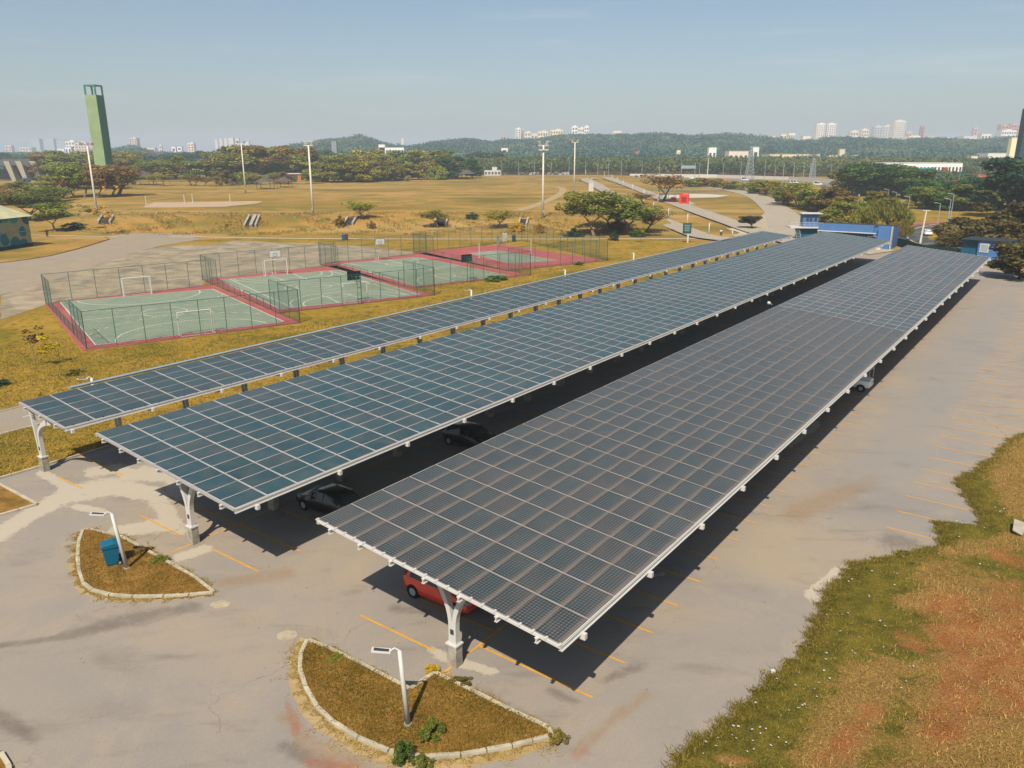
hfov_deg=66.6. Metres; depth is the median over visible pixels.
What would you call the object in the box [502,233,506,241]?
white cabinet
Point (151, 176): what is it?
sparse tree
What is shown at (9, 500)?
traffic island
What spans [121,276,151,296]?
football goal
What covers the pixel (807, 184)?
leafy tree
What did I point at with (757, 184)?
leafy tree
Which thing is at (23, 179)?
shrub
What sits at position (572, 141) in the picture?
floodlight pole
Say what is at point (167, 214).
grass
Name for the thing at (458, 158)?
dark pine
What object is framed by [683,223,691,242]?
info sign
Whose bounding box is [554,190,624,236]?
umbrella tree
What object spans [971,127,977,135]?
building
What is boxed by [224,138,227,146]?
building
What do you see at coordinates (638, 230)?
young tree
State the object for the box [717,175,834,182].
highway barrier
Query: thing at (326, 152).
leafy tree
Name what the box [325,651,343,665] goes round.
shrub
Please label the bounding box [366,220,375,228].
shrub
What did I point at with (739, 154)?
building
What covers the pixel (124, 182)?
sparse tree
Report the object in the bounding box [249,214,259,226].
concrete steps
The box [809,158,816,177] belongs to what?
lattice pylon
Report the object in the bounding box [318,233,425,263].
chain link fence
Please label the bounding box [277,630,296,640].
drain patch
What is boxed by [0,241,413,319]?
plaza
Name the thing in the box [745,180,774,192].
leafy tree
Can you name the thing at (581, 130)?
building
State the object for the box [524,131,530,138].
building
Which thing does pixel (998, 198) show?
leafy tree
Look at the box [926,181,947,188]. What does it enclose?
leafy tree
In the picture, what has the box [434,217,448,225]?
concrete steps
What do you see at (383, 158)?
leafy tree
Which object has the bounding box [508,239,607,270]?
chain link fence
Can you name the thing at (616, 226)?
shrub
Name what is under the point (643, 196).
sparse tree
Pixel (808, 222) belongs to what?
lookout booth
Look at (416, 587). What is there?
parked car
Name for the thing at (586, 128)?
building
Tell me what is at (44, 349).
young tree
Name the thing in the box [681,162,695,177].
gantry sign
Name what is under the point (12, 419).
park road
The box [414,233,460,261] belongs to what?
chain link fence
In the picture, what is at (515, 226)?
shrub
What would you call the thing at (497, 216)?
sparse tree
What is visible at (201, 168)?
sparse tree
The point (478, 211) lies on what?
trail
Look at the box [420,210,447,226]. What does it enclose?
sparse tree
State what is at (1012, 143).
building
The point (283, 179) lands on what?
thatched shelter
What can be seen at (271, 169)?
leafy tree
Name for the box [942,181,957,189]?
leafy tree
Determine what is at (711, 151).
building
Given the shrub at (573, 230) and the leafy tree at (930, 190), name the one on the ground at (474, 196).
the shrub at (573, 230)
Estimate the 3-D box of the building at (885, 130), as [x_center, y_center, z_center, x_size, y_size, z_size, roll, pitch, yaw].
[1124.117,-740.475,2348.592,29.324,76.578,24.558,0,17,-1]
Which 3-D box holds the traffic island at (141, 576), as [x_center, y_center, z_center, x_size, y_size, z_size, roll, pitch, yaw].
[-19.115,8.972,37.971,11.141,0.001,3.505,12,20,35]
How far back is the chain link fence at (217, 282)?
119.10 m
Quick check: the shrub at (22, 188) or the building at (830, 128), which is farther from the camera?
the building at (830, 128)
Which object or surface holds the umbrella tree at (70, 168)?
on the ground at (474, 196)
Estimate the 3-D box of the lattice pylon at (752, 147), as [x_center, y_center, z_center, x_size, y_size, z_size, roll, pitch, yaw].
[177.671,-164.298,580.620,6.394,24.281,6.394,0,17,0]
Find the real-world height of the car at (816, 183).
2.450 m
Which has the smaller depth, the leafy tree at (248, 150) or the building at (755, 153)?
the leafy tree at (248, 150)
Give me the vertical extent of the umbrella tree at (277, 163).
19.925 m
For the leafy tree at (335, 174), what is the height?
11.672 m
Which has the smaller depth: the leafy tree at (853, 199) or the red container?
the leafy tree at (853, 199)
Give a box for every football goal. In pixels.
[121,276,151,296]
[176,309,214,336]
[262,258,287,275]
[341,281,369,303]
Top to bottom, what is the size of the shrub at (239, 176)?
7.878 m
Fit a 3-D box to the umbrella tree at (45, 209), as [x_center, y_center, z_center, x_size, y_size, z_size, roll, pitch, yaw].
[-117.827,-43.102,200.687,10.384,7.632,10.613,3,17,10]
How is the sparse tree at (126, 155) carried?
on the ground at (474, 196)
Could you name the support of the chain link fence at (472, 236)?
on the lawn at (619, 251)
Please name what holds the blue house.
on the lawn at (932, 215)
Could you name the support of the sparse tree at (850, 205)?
on the lawn at (932, 215)
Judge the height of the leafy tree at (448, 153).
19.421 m
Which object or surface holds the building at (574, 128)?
on the ground at (474, 196)
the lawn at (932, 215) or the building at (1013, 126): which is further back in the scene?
the building at (1013, 126)
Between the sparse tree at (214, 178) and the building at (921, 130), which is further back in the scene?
the building at (921, 130)
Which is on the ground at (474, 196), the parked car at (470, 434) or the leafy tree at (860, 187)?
the leafy tree at (860, 187)
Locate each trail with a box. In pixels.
[126,213,408,215]
[452,208,531,211]
[511,184,566,210]
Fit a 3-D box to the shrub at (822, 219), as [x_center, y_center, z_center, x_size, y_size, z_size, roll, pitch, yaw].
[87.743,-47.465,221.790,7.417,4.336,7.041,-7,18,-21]
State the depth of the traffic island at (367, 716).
28.27 m
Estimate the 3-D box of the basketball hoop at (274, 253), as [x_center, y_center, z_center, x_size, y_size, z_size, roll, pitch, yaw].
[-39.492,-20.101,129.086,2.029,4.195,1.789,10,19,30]
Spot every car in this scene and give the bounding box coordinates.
[296,482,362,514]
[404,570,477,614]
[442,421,496,447]
[813,181,822,184]
[852,366,874,391]
[921,229,932,235]
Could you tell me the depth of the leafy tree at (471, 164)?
543.39 m
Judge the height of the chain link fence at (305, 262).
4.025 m
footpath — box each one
[41,235,118,236]
[168,236,704,238]
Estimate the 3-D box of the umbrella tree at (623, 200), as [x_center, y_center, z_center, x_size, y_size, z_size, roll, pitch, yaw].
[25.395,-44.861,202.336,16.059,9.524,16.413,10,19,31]
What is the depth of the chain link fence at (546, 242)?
162.40 m
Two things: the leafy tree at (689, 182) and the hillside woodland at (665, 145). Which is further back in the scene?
the hillside woodland at (665, 145)
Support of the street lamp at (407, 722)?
on the traffic island at (367, 716)
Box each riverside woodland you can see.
[461,155,1001,173]
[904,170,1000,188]
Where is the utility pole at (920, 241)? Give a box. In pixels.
[919,210,930,242]
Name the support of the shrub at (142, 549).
on the traffic island at (141, 576)
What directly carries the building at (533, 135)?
on the ground at (474, 196)
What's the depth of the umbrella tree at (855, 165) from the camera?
380.25 m
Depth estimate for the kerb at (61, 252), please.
158.44 m
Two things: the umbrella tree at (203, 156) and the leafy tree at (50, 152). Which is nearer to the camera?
the umbrella tree at (203, 156)
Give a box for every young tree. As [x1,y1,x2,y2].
[21,325,43,364]
[36,334,60,374]
[74,204,93,225]
[91,206,112,234]
[174,169,190,184]
[635,226,644,240]
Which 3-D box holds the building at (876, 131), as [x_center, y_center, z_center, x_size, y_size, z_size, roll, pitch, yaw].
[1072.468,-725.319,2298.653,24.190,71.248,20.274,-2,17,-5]
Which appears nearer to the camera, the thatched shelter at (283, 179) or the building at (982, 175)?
the thatched shelter at (283, 179)
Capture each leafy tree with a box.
[0,152,11,158]
[25,150,63,173]
[26,153,53,176]
[37,151,92,169]
[44,153,83,171]
[83,164,117,186]
[114,160,137,169]
[140,154,173,159]
[156,155,186,178]
[179,161,206,176]
[180,150,209,159]
[196,157,211,175]
[202,165,221,176]
[206,156,235,175]
[216,144,264,174]
[232,145,271,174]
[250,146,285,174]
[273,145,320,172]
[274,149,302,172]
[288,152,322,169]
[300,169,321,181]
[313,163,333,181]
[315,149,336,156]
[319,163,355,182]
[340,161,380,181]
[352,148,382,162]
[373,160,410,180]
[375,155,392,167]
[376,150,413,165]
[390,156,409,164]
[398,162,422,177]
[403,149,432,164]
[404,166,420,179]
[417,150,453,163]
[418,160,441,178]
[420,162,436,178]
[433,158,459,170]
[435,158,463,177]
[460,158,482,177]
[465,152,478,157]
[473,152,507,158]
[683,180,694,186]
[703,163,723,173]
[710,178,723,186]
[721,181,739,188]
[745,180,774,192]
[748,180,780,193]
[770,184,795,203]
[786,182,819,189]
[797,189,825,210]
[808,186,850,212]
[818,209,846,221]
[826,195,861,215]
[827,167,853,191]
[839,169,887,195]
[862,190,889,204]
[868,179,896,194]
[882,197,906,207]
[888,168,936,195]
[903,179,934,195]
[905,185,947,208]
[913,193,942,208]
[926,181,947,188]
[928,191,961,209]
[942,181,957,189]
[943,184,997,210]
[957,176,990,184]
[957,190,1004,208]
[962,194,981,210]
[969,156,1023,210]
[984,241,1023,278]
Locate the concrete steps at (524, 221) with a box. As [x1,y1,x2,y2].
[519,217,528,226]
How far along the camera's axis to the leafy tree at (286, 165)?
541.23 m
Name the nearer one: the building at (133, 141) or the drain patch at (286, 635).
the drain patch at (286, 635)
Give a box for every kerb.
[0,236,109,262]
[0,405,22,411]
[0,423,39,434]
[0,444,113,478]
[0,483,37,515]
[0,750,11,767]
[75,527,214,598]
[298,638,553,759]
[907,224,936,242]
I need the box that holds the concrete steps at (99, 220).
[97,214,114,223]
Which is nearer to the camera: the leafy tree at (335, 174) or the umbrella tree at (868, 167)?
the umbrella tree at (868, 167)
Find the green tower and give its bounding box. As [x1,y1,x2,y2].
[83,84,112,165]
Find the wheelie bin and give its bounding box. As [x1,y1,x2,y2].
[100,538,122,565]
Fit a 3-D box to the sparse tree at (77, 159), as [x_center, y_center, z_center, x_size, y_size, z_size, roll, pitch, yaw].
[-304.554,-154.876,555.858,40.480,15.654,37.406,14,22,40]
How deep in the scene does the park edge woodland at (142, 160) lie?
631.41 m
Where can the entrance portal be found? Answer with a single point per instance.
(11, 171)
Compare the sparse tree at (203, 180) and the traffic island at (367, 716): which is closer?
the traffic island at (367, 716)
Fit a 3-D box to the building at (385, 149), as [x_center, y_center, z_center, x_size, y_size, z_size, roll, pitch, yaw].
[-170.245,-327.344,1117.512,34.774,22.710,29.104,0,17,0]
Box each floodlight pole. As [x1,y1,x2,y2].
[78,142,97,214]
[236,141,246,192]
[301,141,314,215]
[536,141,550,217]
[570,140,579,191]
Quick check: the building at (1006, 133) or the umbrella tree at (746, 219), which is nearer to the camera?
the umbrella tree at (746, 219)
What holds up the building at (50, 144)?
on the ground at (474, 196)
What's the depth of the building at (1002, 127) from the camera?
2471.90 m
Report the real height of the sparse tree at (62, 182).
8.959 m
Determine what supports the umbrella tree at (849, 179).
on the ground at (474, 196)
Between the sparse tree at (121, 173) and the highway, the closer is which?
the sparse tree at (121, 173)
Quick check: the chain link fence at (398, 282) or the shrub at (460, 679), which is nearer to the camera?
the shrub at (460, 679)
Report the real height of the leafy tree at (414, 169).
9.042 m
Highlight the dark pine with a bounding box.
[451,156,466,177]
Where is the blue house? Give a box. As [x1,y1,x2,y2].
[960,236,1019,260]
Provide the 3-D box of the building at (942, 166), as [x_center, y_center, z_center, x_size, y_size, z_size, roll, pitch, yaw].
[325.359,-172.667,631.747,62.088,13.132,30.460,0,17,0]
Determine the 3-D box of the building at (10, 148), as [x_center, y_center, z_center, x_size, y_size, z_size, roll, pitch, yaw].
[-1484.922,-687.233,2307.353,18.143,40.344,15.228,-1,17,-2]
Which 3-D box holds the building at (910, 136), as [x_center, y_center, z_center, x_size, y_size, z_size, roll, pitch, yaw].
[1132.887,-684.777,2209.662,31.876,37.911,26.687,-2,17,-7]
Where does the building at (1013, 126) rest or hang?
on the ground at (474, 196)
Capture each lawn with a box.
[0,235,710,406]
[0,244,775,475]
[799,202,1023,270]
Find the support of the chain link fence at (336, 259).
on the sports court at (256, 284)
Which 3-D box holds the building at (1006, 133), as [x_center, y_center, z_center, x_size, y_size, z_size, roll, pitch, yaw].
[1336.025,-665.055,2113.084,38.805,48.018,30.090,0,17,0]
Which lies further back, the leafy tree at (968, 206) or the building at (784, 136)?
the building at (784, 136)
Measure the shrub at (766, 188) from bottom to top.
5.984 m
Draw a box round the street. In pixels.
[898,225,960,249]
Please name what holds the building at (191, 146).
on the ground at (474, 196)
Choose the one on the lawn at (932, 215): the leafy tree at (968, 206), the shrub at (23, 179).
the leafy tree at (968, 206)
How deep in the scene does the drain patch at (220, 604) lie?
35.08 m
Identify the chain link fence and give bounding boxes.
[41,274,86,348]
[44,259,210,302]
[81,290,298,348]
[200,243,335,279]
[200,255,240,296]
[243,279,299,321]
[277,267,433,312]
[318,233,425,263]
[318,242,367,276]
[372,261,434,294]
[413,223,521,252]
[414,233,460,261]
[415,251,529,286]
[466,246,530,274]
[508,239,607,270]
[522,223,607,259]
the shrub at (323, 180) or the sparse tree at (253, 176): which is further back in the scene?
the shrub at (323, 180)
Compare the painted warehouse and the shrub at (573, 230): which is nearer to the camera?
the painted warehouse
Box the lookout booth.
[786,212,822,238]
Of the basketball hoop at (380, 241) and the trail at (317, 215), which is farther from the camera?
the trail at (317, 215)
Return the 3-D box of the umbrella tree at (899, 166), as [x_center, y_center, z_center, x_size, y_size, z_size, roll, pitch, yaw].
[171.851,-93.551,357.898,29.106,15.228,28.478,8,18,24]
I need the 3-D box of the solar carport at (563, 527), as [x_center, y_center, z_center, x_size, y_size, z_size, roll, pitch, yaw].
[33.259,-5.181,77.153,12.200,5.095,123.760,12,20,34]
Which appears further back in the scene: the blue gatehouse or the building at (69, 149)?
the building at (69, 149)
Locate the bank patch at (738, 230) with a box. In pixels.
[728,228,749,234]
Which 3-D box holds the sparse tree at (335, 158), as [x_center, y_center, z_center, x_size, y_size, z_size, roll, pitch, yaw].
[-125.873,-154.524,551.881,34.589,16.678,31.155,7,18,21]
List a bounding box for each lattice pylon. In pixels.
[744,146,753,179]
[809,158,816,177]
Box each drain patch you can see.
[210,600,230,608]
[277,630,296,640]
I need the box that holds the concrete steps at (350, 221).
[344,216,356,224]
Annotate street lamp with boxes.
[77,377,93,384]
[89,511,129,569]
[371,647,411,726]
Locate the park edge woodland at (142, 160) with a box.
[0,156,464,172]
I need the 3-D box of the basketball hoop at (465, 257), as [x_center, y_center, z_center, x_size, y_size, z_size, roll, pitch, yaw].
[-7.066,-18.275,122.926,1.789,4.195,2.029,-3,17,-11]
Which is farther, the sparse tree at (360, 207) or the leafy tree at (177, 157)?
the leafy tree at (177, 157)
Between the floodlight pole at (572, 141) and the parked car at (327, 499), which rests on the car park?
the parked car at (327, 499)
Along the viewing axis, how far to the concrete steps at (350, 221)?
212.46 m
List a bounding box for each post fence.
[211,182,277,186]
[650,189,727,193]
[719,184,787,200]
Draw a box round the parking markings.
[59,260,1023,697]
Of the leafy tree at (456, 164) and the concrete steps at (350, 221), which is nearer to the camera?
the concrete steps at (350, 221)
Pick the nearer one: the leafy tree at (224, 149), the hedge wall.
the hedge wall
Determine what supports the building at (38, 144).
on the ground at (474, 196)
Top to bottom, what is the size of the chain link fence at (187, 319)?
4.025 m
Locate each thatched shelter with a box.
[132,171,156,184]
[255,176,275,188]
[276,176,292,186]
[458,169,474,178]
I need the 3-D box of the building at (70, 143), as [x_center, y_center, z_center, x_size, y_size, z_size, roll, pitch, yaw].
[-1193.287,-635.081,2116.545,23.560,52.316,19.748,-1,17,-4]
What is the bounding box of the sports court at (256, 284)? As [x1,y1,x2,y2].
[206,266,432,312]
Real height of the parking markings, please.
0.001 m
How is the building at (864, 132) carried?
on the ground at (474, 196)
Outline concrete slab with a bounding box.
[1012,519,1023,535]
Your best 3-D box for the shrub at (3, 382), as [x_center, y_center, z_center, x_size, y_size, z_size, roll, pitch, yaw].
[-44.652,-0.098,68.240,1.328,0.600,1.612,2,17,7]
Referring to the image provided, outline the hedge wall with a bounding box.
[897,237,960,252]
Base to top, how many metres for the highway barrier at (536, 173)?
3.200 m
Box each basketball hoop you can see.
[269,250,280,273]
[347,271,361,302]
[375,238,384,259]
[461,254,473,281]
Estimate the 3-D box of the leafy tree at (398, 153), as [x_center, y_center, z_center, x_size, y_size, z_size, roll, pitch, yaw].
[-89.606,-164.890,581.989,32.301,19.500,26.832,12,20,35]
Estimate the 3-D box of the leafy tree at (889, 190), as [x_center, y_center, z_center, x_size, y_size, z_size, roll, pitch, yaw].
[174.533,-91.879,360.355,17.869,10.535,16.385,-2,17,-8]
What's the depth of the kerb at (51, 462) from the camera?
51.26 m
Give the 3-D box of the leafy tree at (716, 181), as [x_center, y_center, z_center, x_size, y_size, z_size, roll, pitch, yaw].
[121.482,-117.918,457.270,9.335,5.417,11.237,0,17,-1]
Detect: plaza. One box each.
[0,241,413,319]
[733,214,894,253]
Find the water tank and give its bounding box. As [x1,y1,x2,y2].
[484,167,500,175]
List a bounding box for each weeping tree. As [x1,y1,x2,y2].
[850,198,915,226]
[891,220,914,236]
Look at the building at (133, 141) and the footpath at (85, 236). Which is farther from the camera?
the building at (133, 141)
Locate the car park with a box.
[0,252,1023,767]
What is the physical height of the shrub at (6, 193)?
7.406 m
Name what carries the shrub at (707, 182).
on the ground at (474, 196)
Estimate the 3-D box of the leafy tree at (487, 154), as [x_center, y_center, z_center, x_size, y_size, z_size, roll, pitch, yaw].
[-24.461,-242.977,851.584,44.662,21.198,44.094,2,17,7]
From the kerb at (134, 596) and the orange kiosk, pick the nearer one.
the kerb at (134, 596)
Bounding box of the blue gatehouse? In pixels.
[817,222,899,249]
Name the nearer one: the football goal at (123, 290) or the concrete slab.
the concrete slab
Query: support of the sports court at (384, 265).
on the lawn at (619, 251)
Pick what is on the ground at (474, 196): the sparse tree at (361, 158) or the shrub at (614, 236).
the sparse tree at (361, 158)
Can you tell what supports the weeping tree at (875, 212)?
on the lawn at (932, 215)
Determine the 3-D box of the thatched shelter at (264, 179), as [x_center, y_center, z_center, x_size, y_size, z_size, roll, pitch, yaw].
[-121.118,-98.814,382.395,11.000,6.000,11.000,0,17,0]
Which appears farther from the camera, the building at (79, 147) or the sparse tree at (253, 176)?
the building at (79, 147)
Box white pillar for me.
[588,181,593,191]
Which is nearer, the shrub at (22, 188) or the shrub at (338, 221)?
the shrub at (338, 221)
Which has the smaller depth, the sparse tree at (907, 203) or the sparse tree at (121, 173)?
the sparse tree at (907, 203)
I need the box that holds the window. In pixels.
[979,243,989,252]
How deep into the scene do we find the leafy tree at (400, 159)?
566.28 m
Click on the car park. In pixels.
(730, 624)
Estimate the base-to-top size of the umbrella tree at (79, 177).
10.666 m
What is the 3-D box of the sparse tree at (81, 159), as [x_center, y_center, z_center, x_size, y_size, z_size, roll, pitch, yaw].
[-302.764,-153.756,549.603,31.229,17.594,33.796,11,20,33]
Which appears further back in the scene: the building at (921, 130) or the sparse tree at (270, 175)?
the building at (921, 130)
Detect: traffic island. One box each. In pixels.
[0,486,32,512]
[0,758,5,767]
[79,529,209,593]
[302,642,547,753]
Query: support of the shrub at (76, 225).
on the ground at (474, 196)
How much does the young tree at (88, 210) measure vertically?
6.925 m
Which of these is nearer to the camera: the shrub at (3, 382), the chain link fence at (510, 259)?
the shrub at (3, 382)
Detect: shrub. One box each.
[0,186,12,204]
[0,378,11,386]
[5,181,29,191]
[13,185,31,203]
[20,178,34,184]
[60,222,86,230]
[134,547,149,553]
[147,555,170,563]
[215,170,238,185]
[232,171,252,184]
[245,171,258,183]
[271,172,297,183]
[305,168,328,181]
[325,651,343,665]
[332,215,344,227]
[339,171,361,181]
[340,167,376,181]
[363,161,390,179]
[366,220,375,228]
[371,167,389,180]
[391,164,406,179]
[392,738,414,766]
[411,751,434,767]
[416,716,445,742]
[424,664,439,673]
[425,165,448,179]
[449,676,472,685]
[466,212,478,218]
[484,275,506,281]
[507,220,525,230]
[533,223,548,233]
[548,727,570,746]
[562,228,584,236]
[604,218,627,232]
[608,231,619,240]
[629,228,646,236]
[687,177,705,186]
[695,178,718,186]
[719,184,730,189]
[734,182,745,189]
[758,184,774,195]
[818,209,825,223]
[835,212,851,222]
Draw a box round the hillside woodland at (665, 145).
[1,131,1017,158]
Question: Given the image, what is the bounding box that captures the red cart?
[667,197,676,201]
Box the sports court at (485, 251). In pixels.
[414,245,606,270]
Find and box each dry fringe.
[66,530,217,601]
[288,637,554,767]
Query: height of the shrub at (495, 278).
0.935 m
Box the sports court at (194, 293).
[45,284,299,350]
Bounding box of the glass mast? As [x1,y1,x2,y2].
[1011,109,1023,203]
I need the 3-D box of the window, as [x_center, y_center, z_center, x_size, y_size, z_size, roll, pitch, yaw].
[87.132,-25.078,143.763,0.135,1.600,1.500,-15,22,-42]
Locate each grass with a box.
[98,211,621,234]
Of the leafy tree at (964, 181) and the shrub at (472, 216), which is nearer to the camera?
the shrub at (472, 216)
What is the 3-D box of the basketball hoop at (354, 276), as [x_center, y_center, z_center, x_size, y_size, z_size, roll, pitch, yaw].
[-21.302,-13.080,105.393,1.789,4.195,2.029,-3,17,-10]
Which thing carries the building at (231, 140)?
on the ground at (474, 196)
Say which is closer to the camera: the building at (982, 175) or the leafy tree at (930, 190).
the leafy tree at (930, 190)
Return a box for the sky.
[0,0,1023,151]
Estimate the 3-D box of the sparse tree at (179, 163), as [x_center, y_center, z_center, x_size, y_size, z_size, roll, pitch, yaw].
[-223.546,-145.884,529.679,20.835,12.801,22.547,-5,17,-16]
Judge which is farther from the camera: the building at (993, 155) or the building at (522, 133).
the building at (522, 133)
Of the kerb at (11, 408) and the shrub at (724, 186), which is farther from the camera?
the shrub at (724, 186)
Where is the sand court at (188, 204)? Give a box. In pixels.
[142,201,261,207]
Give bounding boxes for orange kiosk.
[286,173,302,179]
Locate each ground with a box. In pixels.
[0,150,1005,409]
[662,193,728,197]
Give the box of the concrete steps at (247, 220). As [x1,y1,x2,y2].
[243,214,256,226]
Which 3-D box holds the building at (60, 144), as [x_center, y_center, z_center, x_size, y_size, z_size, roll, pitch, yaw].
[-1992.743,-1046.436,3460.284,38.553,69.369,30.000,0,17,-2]
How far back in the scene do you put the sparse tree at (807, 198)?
266.02 m
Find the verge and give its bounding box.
[673,439,1023,767]
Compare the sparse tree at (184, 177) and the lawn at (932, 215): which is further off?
the sparse tree at (184, 177)
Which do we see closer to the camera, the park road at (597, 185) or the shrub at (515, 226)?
the shrub at (515, 226)
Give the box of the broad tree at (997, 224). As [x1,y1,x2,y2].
[931,201,1023,244]
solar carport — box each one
[18,231,792,471]
[95,231,890,544]
[315,245,990,668]
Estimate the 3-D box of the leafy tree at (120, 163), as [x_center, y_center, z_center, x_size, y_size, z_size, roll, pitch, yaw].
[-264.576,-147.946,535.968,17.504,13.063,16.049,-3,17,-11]
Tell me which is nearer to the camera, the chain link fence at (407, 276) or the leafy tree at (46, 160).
the chain link fence at (407, 276)
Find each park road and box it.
[0,233,199,294]
[0,407,43,432]
[134,233,203,239]
[581,178,610,189]
[602,177,795,242]
[663,217,732,239]
[702,186,800,237]
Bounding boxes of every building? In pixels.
[5,145,14,152]
[19,147,36,151]
[30,139,43,152]
[44,139,56,151]
[56,140,67,148]
[65,140,77,150]
[65,147,73,152]
[75,142,89,151]
[129,137,140,146]
[187,142,195,151]
[215,139,218,149]
[219,139,223,151]
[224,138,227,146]
[228,138,234,144]
[331,141,337,152]
[379,147,406,153]
[515,127,520,138]
[521,128,523,138]
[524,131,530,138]
[531,133,536,138]
[537,131,547,138]
[550,129,562,135]
[571,125,577,133]
[578,127,583,133]
[584,125,588,133]
[707,147,716,156]
[725,151,748,157]
[751,147,758,157]
[762,154,819,156]
[779,134,786,138]
[787,133,794,138]
[800,136,810,140]
[813,123,825,139]
[825,123,836,136]
[838,149,844,155]
[848,130,858,137]
[858,128,868,137]
[870,125,882,137]
[871,162,962,171]
[881,125,888,138]
[888,120,905,139]
[904,135,920,139]
[919,125,924,137]
[957,136,976,139]
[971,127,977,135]
[972,174,985,177]
[977,134,990,139]
[977,153,1005,157]
[994,129,1016,137]
[997,124,1008,129]
[1006,123,1019,135]
[1006,137,1017,157]
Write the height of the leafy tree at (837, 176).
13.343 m
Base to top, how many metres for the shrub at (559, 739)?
0.513 m
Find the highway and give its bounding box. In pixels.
[683,179,831,185]
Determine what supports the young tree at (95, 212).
on the ground at (474, 196)
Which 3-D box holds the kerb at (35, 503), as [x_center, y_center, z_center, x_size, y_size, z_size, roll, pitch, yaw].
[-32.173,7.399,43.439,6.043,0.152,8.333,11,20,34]
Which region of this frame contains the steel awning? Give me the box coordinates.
[660,194,679,201]
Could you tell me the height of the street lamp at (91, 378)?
3.501 m
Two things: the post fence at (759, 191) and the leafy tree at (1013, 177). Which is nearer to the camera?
the leafy tree at (1013, 177)
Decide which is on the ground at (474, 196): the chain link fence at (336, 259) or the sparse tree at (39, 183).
the sparse tree at (39, 183)
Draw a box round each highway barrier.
[463,172,568,174]
[630,174,716,177]
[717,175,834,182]
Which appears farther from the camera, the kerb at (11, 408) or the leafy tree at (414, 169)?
the leafy tree at (414, 169)
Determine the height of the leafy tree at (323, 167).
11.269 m
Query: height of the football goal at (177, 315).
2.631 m
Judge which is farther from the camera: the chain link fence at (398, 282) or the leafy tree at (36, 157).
the leafy tree at (36, 157)
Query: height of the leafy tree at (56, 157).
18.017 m
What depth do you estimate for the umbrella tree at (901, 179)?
343.83 m
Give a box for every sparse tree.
[3,182,28,188]
[4,192,29,202]
[27,185,69,202]
[29,181,58,187]
[36,187,77,201]
[44,176,81,197]
[59,153,94,168]
[60,156,115,165]
[69,151,125,160]
[86,151,146,159]
[97,175,137,196]
[101,166,143,194]
[113,157,140,164]
[124,166,148,179]
[132,160,172,179]
[146,174,162,185]
[150,166,166,174]
[155,174,173,184]
[165,165,188,178]
[169,160,197,168]
[179,174,193,185]
[186,175,204,185]
[194,164,210,174]
[197,177,210,185]
[199,151,262,177]
[204,177,221,185]
[248,173,265,184]
[265,172,287,183]
[317,154,357,164]
[335,153,369,162]
[341,201,377,218]
[364,152,397,160]
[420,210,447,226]
[482,210,514,227]
[627,193,655,203]
[638,210,675,231]
[640,174,687,200]
[768,183,811,205]
[777,188,798,206]
[793,188,818,209]
[806,195,833,210]
[818,197,839,206]
[828,201,872,210]
[902,201,913,207]
[933,233,961,247]
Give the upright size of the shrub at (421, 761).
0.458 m
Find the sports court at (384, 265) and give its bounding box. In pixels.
[320,253,527,287]
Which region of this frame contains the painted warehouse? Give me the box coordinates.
[0,205,32,250]
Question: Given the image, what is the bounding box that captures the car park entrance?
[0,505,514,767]
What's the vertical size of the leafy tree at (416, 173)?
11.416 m
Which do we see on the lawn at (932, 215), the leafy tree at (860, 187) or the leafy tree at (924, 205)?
the leafy tree at (924, 205)
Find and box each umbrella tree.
[0,192,72,220]
[28,202,74,231]
[33,175,48,181]
[43,164,89,197]
[55,171,105,196]
[79,169,121,197]
[199,153,244,168]
[241,158,280,175]
[264,151,289,169]
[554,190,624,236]
[579,193,636,230]
[597,200,662,234]
[736,216,762,227]
[839,163,893,183]
[842,161,886,168]
[845,176,859,194]
[853,163,916,196]
[867,166,917,196]
[879,169,938,197]
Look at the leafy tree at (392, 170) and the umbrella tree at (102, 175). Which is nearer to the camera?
the umbrella tree at (102, 175)
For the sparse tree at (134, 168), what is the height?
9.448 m
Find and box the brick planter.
[911,221,945,225]
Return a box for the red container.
[679,194,688,203]
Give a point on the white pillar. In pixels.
(590, 186)
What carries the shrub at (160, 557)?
on the traffic island at (141, 576)
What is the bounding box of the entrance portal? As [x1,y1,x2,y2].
[0,159,43,180]

